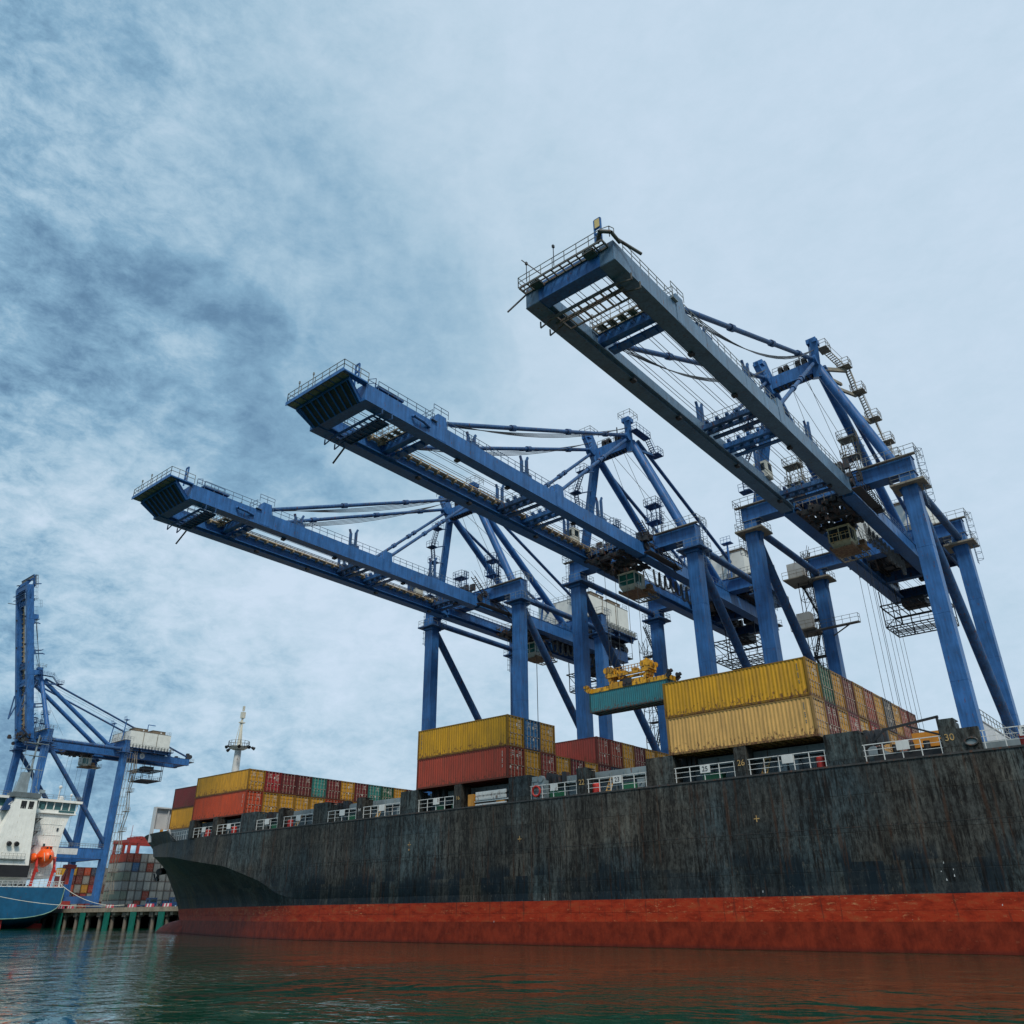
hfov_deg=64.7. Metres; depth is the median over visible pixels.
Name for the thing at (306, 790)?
door
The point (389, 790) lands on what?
door
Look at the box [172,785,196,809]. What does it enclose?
shipping container
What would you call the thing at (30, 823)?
cargo ship
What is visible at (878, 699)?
door
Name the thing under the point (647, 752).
door
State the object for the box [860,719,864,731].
door
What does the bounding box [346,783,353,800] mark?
door
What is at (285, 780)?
door
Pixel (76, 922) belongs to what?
quay pile
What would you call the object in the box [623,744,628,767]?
door
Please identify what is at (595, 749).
shipping container
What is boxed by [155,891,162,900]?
shipping container
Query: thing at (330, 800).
shipping container
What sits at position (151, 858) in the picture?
shipping container
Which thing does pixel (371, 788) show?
door
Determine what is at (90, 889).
shipping container
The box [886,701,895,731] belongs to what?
door
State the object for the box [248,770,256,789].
door
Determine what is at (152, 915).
quay pile
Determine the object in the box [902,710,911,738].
door
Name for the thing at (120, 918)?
yard ground
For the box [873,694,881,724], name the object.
door
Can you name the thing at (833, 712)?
door
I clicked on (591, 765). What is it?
shipping container
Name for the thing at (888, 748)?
shipping container
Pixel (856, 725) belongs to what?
door
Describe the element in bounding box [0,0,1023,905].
sky
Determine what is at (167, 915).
quay pile
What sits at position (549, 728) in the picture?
door
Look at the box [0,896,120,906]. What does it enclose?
mooring line
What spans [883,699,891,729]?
door
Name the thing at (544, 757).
door
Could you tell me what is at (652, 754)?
door
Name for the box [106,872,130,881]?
shipping container
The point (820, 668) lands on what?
door
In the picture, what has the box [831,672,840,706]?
door
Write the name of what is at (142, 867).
shipping container
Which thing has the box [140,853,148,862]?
shipping container
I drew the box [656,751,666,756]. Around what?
shipping container
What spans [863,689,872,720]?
door
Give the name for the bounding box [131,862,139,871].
shipping container
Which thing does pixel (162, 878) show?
shipping container
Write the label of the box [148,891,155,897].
shipping container
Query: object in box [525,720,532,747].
door
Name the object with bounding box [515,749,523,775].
door
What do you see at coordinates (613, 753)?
door
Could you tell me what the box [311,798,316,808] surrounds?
door
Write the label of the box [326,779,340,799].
shipping container
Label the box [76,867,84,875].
shipping container
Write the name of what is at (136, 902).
shipping container
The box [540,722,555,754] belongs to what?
shipping container
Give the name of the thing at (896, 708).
door
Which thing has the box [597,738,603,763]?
door
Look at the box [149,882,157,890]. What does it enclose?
shipping container
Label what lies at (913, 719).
door
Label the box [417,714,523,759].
shipping container
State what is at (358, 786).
door
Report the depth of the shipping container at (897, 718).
74.22 m
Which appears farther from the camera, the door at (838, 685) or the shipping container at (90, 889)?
the shipping container at (90, 889)
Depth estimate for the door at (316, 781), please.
109.30 m
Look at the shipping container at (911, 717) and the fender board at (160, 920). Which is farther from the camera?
the fender board at (160, 920)
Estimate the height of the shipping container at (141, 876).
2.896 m
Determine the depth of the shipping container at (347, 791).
113.07 m
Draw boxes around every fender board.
[55,913,63,927]
[77,913,85,927]
[102,912,110,927]
[128,912,136,928]
[156,912,164,928]
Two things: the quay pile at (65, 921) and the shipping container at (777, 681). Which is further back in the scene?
the quay pile at (65, 921)
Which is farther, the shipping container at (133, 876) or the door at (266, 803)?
the shipping container at (133, 876)
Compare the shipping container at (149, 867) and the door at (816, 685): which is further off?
the shipping container at (149, 867)
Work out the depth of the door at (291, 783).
106.62 m
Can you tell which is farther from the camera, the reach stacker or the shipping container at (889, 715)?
the reach stacker
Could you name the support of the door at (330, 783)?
in the shipping container at (333, 789)
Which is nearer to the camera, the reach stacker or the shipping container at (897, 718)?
the shipping container at (897, 718)
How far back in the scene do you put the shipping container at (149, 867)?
279.34 m
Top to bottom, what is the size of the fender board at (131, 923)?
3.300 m
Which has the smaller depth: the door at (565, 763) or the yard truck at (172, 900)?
the door at (565, 763)
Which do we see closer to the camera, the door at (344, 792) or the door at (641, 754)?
the door at (641, 754)
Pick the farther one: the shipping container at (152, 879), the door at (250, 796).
the shipping container at (152, 879)
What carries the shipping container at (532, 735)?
on the shipping container at (532, 763)
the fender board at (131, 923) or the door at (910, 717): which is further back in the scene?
the fender board at (131, 923)
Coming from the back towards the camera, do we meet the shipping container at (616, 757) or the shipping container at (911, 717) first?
the shipping container at (616, 757)
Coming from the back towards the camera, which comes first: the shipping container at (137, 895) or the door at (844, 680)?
the shipping container at (137, 895)
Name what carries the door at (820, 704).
in the shipping container at (792, 721)
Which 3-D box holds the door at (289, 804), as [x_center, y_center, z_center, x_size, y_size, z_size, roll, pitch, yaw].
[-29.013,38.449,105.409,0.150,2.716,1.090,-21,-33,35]
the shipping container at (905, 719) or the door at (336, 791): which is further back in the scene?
the door at (336, 791)
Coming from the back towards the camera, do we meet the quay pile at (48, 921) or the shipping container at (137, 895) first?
the shipping container at (137, 895)
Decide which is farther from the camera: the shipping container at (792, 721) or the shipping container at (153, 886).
the shipping container at (153, 886)
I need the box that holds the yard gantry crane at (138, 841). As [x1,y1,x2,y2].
[112,828,149,853]
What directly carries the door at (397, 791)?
in the shipping container at (397, 792)
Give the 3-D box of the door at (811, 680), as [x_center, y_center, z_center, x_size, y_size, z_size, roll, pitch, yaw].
[22.224,12.304,60.111,0.150,2.716,1.090,-21,-33,35]
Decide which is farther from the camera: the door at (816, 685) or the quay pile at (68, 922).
the quay pile at (68, 922)
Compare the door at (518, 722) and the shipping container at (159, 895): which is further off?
the shipping container at (159, 895)
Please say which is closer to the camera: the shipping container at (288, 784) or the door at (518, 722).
the door at (518, 722)
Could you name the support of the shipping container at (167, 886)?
on the shipping container at (166, 895)
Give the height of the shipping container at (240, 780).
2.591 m
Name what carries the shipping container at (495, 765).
on the container ship at (855, 841)
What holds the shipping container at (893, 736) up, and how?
on the container ship at (855, 841)
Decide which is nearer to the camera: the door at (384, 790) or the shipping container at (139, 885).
the door at (384, 790)
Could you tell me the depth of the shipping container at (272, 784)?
104.58 m
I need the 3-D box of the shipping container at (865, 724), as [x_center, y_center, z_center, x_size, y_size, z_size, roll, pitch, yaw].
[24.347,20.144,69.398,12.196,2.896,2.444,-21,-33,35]
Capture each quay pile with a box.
[41,914,48,927]
[45,916,50,926]
[51,913,57,927]
[62,913,69,927]
[66,916,72,926]
[73,913,79,927]
[85,912,92,927]
[97,912,103,927]
[109,912,117,927]
[122,912,129,927]
[135,912,143,928]
[149,911,157,928]
[164,911,172,924]
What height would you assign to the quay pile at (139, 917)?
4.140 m
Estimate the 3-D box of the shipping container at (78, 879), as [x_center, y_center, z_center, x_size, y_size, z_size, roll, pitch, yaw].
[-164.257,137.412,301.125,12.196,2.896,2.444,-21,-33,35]
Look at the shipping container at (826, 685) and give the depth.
62.18 m
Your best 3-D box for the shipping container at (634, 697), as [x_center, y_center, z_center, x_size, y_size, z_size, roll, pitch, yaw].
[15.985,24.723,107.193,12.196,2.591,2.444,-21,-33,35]
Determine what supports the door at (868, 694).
in the shipping container at (870, 706)
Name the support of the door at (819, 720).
in the shipping container at (792, 721)
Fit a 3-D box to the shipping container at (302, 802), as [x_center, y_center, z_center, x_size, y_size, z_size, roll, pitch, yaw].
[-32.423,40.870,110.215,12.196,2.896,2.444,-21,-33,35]
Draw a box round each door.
[245,791,254,812]
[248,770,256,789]
[252,792,261,811]
[255,771,263,789]
[262,793,270,813]
[265,772,273,791]
[269,794,277,811]
[272,773,279,791]
[279,795,286,807]
[281,774,288,792]
[286,796,293,808]
[287,775,295,793]
[295,797,301,810]
[297,776,304,794]
[301,797,308,809]
[303,777,310,795]
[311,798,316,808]
[312,778,318,796]
[318,779,325,796]
[327,780,333,797]
[332,781,339,798]
[341,782,347,799]
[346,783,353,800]
[355,784,360,800]
[360,785,366,796]
[368,786,373,800]
[374,786,379,800]
[381,787,386,799]
[387,788,391,798]
[394,789,399,797]
[509,716,515,744]
[509,747,515,776]
[515,718,521,746]
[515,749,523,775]
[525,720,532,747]
[526,751,532,774]
[531,722,538,749]
[532,752,539,776]
[541,724,547,751]
[542,754,547,778]
[546,725,553,752]
[548,755,555,773]
[557,757,562,774]
[562,758,568,771]
[572,760,576,774]
[577,761,582,767]
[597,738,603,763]
[602,739,608,764]
[610,741,616,765]
[615,742,621,766]
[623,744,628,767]
[627,745,633,767]
[634,747,639,766]
[639,748,644,766]
[646,750,649,758]
[650,751,654,757]
[806,659,815,694]
[810,662,820,696]
[813,698,822,734]
[817,700,827,734]
[819,666,828,700]
[823,668,833,702]
[826,704,834,733]
[830,706,839,732]
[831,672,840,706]
[835,675,844,707]
[838,709,845,731]
[841,711,848,731]
[842,678,851,711]
[846,681,855,712]
[849,714,854,730]
[853,716,859,730]
[854,684,862,715]
[857,686,866,717]
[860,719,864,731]
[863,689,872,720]
[863,721,868,730]
[867,691,876,722]
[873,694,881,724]
[876,697,885,726]
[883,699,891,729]
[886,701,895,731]
[891,704,899,733]
[894,706,903,735]
[900,709,907,736]
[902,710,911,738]
[909,714,915,732]
[911,715,917,732]
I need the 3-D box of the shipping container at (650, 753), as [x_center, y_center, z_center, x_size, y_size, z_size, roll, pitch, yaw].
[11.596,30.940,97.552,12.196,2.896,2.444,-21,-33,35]
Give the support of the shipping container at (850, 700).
on the shipping container at (854, 721)
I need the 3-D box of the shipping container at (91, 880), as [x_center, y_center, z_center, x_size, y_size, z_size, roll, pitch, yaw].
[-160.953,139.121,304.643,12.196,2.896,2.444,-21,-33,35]
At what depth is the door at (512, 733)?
76.82 m
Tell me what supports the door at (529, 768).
in the shipping container at (532, 763)
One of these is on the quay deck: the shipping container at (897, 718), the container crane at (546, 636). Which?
the container crane at (546, 636)
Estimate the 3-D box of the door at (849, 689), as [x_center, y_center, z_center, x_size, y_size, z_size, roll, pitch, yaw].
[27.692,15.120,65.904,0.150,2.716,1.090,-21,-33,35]
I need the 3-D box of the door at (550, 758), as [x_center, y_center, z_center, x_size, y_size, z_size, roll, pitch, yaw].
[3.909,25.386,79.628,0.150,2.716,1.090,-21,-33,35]
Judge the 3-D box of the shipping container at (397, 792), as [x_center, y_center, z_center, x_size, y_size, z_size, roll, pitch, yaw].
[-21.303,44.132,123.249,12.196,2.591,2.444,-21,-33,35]
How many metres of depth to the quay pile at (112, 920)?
175.23 m
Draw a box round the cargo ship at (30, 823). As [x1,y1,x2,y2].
[0,735,82,928]
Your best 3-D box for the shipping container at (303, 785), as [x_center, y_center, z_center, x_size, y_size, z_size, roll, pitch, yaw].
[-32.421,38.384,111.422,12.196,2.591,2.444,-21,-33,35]
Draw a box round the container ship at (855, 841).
[145,706,1023,955]
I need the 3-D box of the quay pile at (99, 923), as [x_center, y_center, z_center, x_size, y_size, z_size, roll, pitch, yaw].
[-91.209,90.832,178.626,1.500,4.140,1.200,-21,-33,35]
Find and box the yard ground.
[40,915,177,924]
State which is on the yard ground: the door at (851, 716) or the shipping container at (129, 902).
the shipping container at (129, 902)
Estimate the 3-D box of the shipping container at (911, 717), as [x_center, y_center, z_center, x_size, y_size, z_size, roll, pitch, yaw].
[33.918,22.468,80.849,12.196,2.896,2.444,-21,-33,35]
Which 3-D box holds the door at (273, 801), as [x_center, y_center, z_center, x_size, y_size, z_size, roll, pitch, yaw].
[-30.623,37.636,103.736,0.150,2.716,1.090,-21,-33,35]
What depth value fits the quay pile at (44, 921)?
195.02 m
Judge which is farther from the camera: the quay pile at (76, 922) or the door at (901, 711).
the quay pile at (76, 922)
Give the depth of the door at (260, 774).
103.23 m
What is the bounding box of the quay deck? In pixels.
[49,906,178,915]
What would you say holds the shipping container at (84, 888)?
on the shipping container
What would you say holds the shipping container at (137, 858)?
on the shipping container at (135, 867)
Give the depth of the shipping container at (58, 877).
299.97 m
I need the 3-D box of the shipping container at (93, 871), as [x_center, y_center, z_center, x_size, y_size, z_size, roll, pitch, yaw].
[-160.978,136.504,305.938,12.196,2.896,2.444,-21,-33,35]
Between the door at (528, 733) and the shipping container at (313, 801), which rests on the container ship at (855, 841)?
the shipping container at (313, 801)
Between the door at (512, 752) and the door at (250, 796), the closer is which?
the door at (512, 752)
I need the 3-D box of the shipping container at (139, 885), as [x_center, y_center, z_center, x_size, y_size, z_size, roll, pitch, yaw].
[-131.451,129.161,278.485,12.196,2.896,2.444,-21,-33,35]
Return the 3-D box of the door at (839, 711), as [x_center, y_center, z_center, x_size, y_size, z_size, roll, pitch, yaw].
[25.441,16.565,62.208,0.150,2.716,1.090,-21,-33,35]
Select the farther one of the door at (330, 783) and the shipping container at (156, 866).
the shipping container at (156, 866)
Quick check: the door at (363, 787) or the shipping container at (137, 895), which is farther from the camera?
the shipping container at (137, 895)
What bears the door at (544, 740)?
in the shipping container at (547, 738)
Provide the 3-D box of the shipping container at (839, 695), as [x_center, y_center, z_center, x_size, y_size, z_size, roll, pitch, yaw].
[21.134,15.882,67.298,12.196,2.896,2.444,-21,-33,35]
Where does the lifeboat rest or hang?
hanging from the cargo ship at (30, 823)
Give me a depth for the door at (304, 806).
107.34 m
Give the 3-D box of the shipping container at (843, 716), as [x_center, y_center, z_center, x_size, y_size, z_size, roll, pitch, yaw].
[21.158,18.495,66.005,12.196,2.896,2.444,-21,-33,35]
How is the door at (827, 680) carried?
in the shipping container at (826, 685)
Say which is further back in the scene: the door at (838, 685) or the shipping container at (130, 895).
the shipping container at (130, 895)
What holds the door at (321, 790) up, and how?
in the shipping container at (318, 788)
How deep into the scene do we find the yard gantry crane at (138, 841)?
296.03 m
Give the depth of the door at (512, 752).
75.53 m
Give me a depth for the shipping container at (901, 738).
73.30 m
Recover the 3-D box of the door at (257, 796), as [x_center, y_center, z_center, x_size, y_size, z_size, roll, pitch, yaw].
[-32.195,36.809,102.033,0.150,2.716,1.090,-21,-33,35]
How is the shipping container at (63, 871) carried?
on the shipping container at (58, 877)
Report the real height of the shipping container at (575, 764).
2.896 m
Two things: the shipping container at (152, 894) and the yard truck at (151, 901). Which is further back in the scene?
the shipping container at (152, 894)
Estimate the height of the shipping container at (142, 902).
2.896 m
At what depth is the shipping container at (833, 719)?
61.28 m
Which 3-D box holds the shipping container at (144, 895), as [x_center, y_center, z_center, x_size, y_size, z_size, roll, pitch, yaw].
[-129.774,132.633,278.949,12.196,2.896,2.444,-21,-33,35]
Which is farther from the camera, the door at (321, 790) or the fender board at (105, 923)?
the fender board at (105, 923)
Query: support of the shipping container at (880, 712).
on the shipping container at (888, 748)
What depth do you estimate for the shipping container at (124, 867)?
274.72 m
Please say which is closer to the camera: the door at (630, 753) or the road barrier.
the door at (630, 753)
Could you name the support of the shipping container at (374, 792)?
on the shipping container
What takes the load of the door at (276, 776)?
in the shipping container at (272, 784)
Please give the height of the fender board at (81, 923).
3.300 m
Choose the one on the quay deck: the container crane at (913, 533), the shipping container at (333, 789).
the container crane at (913, 533)
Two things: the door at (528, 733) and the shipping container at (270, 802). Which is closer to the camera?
the door at (528, 733)
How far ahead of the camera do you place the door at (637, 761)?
92.17 m
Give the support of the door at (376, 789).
in the shipping container at (374, 792)
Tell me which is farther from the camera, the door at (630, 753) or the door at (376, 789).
the door at (376, 789)
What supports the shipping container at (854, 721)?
on the container ship at (855, 841)
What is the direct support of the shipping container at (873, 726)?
on the container ship at (855, 841)
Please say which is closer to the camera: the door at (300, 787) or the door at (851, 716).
the door at (851, 716)
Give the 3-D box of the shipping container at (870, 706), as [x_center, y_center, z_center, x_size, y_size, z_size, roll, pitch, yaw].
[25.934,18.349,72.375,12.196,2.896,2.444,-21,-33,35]
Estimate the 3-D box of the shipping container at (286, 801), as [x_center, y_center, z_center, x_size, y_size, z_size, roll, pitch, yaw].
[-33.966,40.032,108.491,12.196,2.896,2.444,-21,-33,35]
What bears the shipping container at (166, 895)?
on the shipping container
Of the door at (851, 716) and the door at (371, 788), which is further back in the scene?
the door at (371, 788)
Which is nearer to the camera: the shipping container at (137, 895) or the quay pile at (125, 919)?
the quay pile at (125, 919)
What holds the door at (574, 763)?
in the shipping container at (575, 764)
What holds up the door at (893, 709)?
in the shipping container at (897, 718)
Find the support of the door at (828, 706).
in the shipping container at (833, 719)
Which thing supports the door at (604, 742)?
in the shipping container at (595, 749)
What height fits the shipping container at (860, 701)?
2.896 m
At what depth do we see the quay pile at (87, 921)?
181.79 m
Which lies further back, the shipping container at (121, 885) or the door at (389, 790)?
the shipping container at (121, 885)
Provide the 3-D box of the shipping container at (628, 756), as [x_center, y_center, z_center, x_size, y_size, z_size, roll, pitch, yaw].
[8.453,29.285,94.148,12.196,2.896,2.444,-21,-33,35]
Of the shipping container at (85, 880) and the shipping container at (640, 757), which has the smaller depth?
the shipping container at (640, 757)
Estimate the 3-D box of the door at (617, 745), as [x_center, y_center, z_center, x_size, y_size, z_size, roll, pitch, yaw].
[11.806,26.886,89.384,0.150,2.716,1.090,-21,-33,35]
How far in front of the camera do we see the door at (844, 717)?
63.07 m
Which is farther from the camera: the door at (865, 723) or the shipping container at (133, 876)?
the shipping container at (133, 876)
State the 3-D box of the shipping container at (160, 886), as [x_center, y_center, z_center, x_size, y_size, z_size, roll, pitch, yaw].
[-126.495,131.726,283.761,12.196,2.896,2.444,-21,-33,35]
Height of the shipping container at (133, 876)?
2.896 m
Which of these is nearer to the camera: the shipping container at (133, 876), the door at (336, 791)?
the door at (336, 791)
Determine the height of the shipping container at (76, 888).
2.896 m
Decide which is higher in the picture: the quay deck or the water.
the quay deck
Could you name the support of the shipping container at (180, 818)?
on the container ship at (855, 841)
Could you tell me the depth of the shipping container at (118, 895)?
271.26 m
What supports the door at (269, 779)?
in the shipping container at (272, 784)
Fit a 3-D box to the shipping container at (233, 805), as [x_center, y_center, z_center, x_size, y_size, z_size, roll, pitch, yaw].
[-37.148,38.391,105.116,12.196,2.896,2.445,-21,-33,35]
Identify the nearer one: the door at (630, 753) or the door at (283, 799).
the door at (630, 753)
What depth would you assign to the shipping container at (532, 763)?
77.85 m
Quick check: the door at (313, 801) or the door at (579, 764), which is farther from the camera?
the door at (313, 801)
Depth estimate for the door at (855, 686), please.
66.88 m
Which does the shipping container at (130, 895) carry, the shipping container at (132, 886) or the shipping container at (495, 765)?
the shipping container at (132, 886)
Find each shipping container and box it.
[53,876,75,884]
[56,867,77,875]
[73,884,80,892]
[74,876,82,883]
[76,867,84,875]
[80,876,89,884]
[80,885,87,892]
[83,867,91,875]
[87,885,92,892]
[88,876,94,884]
[90,867,96,875]
[101,891,126,900]
[101,900,125,907]
[103,881,128,890]
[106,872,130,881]
[108,862,132,872]
[109,853,133,863]
[125,900,132,906]
[126,891,134,899]
[128,881,136,890]
[129,872,137,880]
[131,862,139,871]
[133,853,141,862]
[133,891,141,899]
[133,900,140,906]
[135,881,143,890]
[137,872,144,880]
[138,863,146,871]
[139,900,145,906]
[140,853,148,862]
[141,891,148,899]
[142,872,152,881]
[142,882,150,890]
[146,863,153,871]
[147,854,154,862]
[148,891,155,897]
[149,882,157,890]
[151,872,157,881]
[153,863,160,871]
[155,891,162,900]
[157,882,164,890]
[158,874,165,881]
[159,891,169,900]
[164,882,170,890]
[168,807,204,830]
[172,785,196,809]
[191,790,262,822]
[195,768,265,797]
[261,792,279,813]
[264,771,281,793]
[278,794,295,811]
[280,773,296,794]
[294,796,310,810]
[295,775,312,796]
[309,797,324,808]
[311,777,326,798]
[325,799,339,802]
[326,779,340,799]
[340,781,354,801]
[354,783,367,801]
[368,784,380,800]
[381,786,393,799]
[393,788,405,797]
[416,745,524,791]
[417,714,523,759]
[453,749,540,789]
[524,718,540,751]
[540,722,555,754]
[540,752,555,778]
[555,736,610,766]
[556,755,570,775]
[570,758,584,774]
[585,761,597,771]
[589,679,673,715]
[598,764,610,771]
[609,739,622,768]
[622,743,634,768]
[634,746,645,766]
[645,748,656,758]
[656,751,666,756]
[662,656,823,718]
[666,695,829,758]
[699,701,840,757]
[817,663,835,705]
[830,670,847,711]
[837,707,850,732]
[841,676,858,716]
[848,712,861,731]
[852,681,868,720]
[859,717,870,731]
[863,688,878,725]
[869,721,880,746]
[872,692,887,727]
[880,727,892,752]
[881,697,897,733]
[888,730,900,751]
[891,703,905,737]
[898,735,907,750]
[899,707,912,740]
[907,711,918,732]
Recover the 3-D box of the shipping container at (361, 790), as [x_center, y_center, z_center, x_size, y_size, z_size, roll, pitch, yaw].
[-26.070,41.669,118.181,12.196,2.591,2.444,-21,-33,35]
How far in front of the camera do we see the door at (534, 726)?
79.20 m
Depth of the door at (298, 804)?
106.58 m
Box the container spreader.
[583,641,681,693]
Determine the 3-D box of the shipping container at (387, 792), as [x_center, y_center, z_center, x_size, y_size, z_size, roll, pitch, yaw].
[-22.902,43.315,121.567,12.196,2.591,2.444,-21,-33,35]
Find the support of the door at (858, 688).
in the shipping container at (860, 701)
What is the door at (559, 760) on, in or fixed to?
in the shipping container at (562, 764)
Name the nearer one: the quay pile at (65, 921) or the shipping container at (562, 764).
the shipping container at (562, 764)
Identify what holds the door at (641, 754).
in the shipping container at (640, 757)
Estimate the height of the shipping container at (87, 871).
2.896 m
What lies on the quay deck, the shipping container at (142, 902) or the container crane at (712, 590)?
the container crane at (712, 590)
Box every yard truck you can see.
[136,898,157,906]
[160,897,176,905]
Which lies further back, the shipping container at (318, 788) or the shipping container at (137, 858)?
the shipping container at (137, 858)
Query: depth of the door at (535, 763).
78.00 m
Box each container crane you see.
[3,574,193,908]
[131,466,637,794]
[285,359,788,753]
[507,217,1020,741]
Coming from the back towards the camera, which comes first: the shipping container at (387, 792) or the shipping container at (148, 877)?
the shipping container at (148, 877)
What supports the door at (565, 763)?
in the shipping container at (562, 764)
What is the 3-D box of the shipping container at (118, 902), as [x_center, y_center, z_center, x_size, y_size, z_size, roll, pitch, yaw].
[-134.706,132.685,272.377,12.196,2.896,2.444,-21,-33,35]
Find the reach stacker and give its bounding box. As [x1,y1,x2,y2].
[59,864,76,908]
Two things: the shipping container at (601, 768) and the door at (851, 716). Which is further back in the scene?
the shipping container at (601, 768)
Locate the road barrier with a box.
[162,903,171,906]
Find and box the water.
[0,924,1023,1023]
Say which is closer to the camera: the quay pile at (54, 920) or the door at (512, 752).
the door at (512, 752)
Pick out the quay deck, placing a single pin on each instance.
(120, 910)
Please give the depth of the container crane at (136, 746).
245.07 m
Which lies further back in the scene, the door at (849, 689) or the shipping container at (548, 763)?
the shipping container at (548, 763)
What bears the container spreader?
hanging from the container crane at (712, 590)
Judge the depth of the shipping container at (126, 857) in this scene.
276.18 m
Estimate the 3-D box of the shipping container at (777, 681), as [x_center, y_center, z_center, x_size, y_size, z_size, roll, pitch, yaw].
[17.941,14.233,63.907,12.196,2.896,2.445,-21,-33,35]
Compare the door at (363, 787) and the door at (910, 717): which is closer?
the door at (910, 717)
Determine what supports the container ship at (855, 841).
on the water
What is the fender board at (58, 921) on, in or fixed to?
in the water
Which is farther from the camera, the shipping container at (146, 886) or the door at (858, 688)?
the shipping container at (146, 886)
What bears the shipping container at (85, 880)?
on the shipping container at (84, 888)
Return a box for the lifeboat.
[29,846,56,866]

